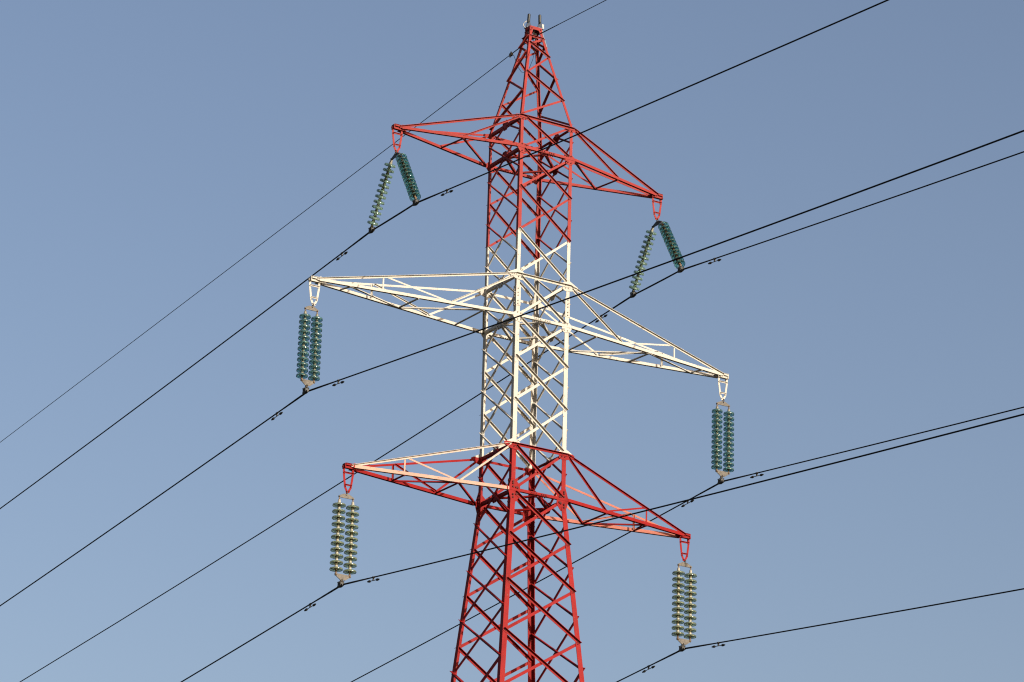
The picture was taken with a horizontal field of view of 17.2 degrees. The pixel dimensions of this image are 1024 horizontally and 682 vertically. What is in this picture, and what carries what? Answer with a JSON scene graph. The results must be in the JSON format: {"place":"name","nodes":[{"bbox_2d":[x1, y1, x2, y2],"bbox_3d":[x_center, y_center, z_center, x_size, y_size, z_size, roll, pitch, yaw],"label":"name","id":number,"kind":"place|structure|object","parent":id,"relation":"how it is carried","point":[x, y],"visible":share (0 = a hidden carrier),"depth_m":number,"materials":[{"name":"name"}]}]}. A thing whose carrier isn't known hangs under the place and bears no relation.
{"place":"outdoors","nodes":[
{"label":"outdoors","id":0,"kind":"place"},
{"bbox_2d":[0,0,1023,681],"label":"sky","id":1,"kind":"structure","parent":0,"point":[148,147],"materials":[{"name":"blue"}]},
{"label":"ground","id":2,"kind":"structure","parent":0,"visible":0},
{"bbox_2d":[308,14,728,681],"bbox_3d":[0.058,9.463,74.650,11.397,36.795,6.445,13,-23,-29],"label":"lattice pylon","id":3,"kind":"object","parent":2,"relation":"on","point":[530,512],"visible":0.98,"depth_m":77.66,"materials":[{"name":"metal"}]},
{"bbox_2d":[1,0,605,441],"bbox_3d":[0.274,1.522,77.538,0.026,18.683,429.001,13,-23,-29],"label":"earth wire","id":4,"kind":"object","parent":3,"relation":"attached to","point":[315,202],"visible":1,"depth_m":89.49,"materials":[{"name":"black metal"}]},
{"bbox_2d":[509,51,534,72],"bbox_3d":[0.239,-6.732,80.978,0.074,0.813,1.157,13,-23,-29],"label":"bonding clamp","id":5,"kind":"object","parent":4,"relation":"attached to","point":[510,54],"visible":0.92,"depth_m":81.46,"materials":[{"name":"metal"}]},
{"bbox_2d":[296,303,322,393],"bbox_3d":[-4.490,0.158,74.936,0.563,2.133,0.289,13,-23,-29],"label":"insulator set","id":6,"kind":"object","parent":3,"relation":"hanging from","point":[315,346],"visible":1,"depth_m":74.90,"materials":[{"name":"glass"}]},
{"bbox_2d":[0,130,1023,605],"bbox_3d":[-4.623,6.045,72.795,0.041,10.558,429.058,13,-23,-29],"label":"conductor wire","id":7,"kind":"object","parent":6,"relation":"hanging from","point":[530,312],"visible":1,"depth_m":66.18,"materials":[{"name":"black metal"}]},
{"bbox_2d":[329,491,358,587],"bbox_3d":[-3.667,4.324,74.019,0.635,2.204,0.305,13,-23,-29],"label":"insulator set","id":8,"kind":"object","parent":3,"relation":"hanging from","point":[337,536],"visible":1,"depth_m":73.99,"materials":[{"name":"glass"}]},
{"bbox_2d":[181,413,1023,681],"bbox_3d":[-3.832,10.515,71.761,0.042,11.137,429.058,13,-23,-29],"label":"conductor wire","id":9,"kind":"object","parent":8,"relation":"hanging from","point":[334,589],"visible":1,"depth_m":64.01,"materials":[{"name":"black metal"}]},
{"bbox_2d":[367,150,420,233],"bbox_3d":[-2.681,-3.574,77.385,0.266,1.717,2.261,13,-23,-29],"label":"insulator set","id":10,"kind":"object","parent":3,"relation":"hanging from","point":[410,184],"visible":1,"depth_m":77.45,"materials":[{"name":"glass"}]},
{"bbox_2d":[0,0,888,508],"bbox_3d":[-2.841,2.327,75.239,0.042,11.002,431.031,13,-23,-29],"label":"conductor wire","id":11,"kind":"object","parent":10,"relation":"hanging from","point":[442,192],"visible":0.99,"depth_m":74.67,"materials":[{"name":"black metal"}]},
{"bbox_2d":[629,218,684,297],"bbox_3d":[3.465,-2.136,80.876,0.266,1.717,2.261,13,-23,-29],"label":"insulator set","id":12,"kind":"object","parent":3,"relation":"hanging from","point":[669,241],"visible":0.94,"depth_m":80.90,"materials":[{"name":"glass"}]},
{"bbox_2d":[20,151,1023,681],"bbox_3d":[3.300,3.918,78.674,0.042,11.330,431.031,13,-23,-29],"label":"conductor wire","id":13,"kind":"object","parent":12,"relation":"hanging from","point":[530,361],"visible":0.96,"depth_m":83.16,"materials":[{"name":"black metal"}]},
{"bbox_2d":[671,559,696,651],"bbox_3d":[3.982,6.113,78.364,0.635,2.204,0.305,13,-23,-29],"label":"insulator set","id":14,"kind":"object","parent":3,"relation":"hanging from","point":[690,593],"visible":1,"depth_m":78.34,"materials":[{"name":"glass"}]},
{"bbox_2d":[616,588,1023,681],"bbox_3d":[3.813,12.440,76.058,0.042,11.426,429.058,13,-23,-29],"label":"conductor wire","id":15,"kind":"object","parent":14,"relation":"hanging from","point":[824,624],"visible":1,"depth_m":73.34,"materials":[{"name":"black metal"}]},
{"bbox_2d":[711,401,733,484],"bbox_3d":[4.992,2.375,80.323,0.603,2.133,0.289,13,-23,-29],"label":"insulator set","id":16,"kind":"object","parent":3,"relation":"hanging from","point":[728,443],"visible":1,"depth_m":80.28,"materials":[{"name":"glass"}]},
{"bbox_2d":[351,407,1023,681],"bbox_3d":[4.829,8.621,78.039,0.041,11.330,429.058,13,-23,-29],"label":"conductor wire","id":17,"kind":"object","parent":16,"relation":"hanging from","point":[694,497],"visible":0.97,"depth_m":80.11,"materials":[{"name":"black metal"}]}
]}

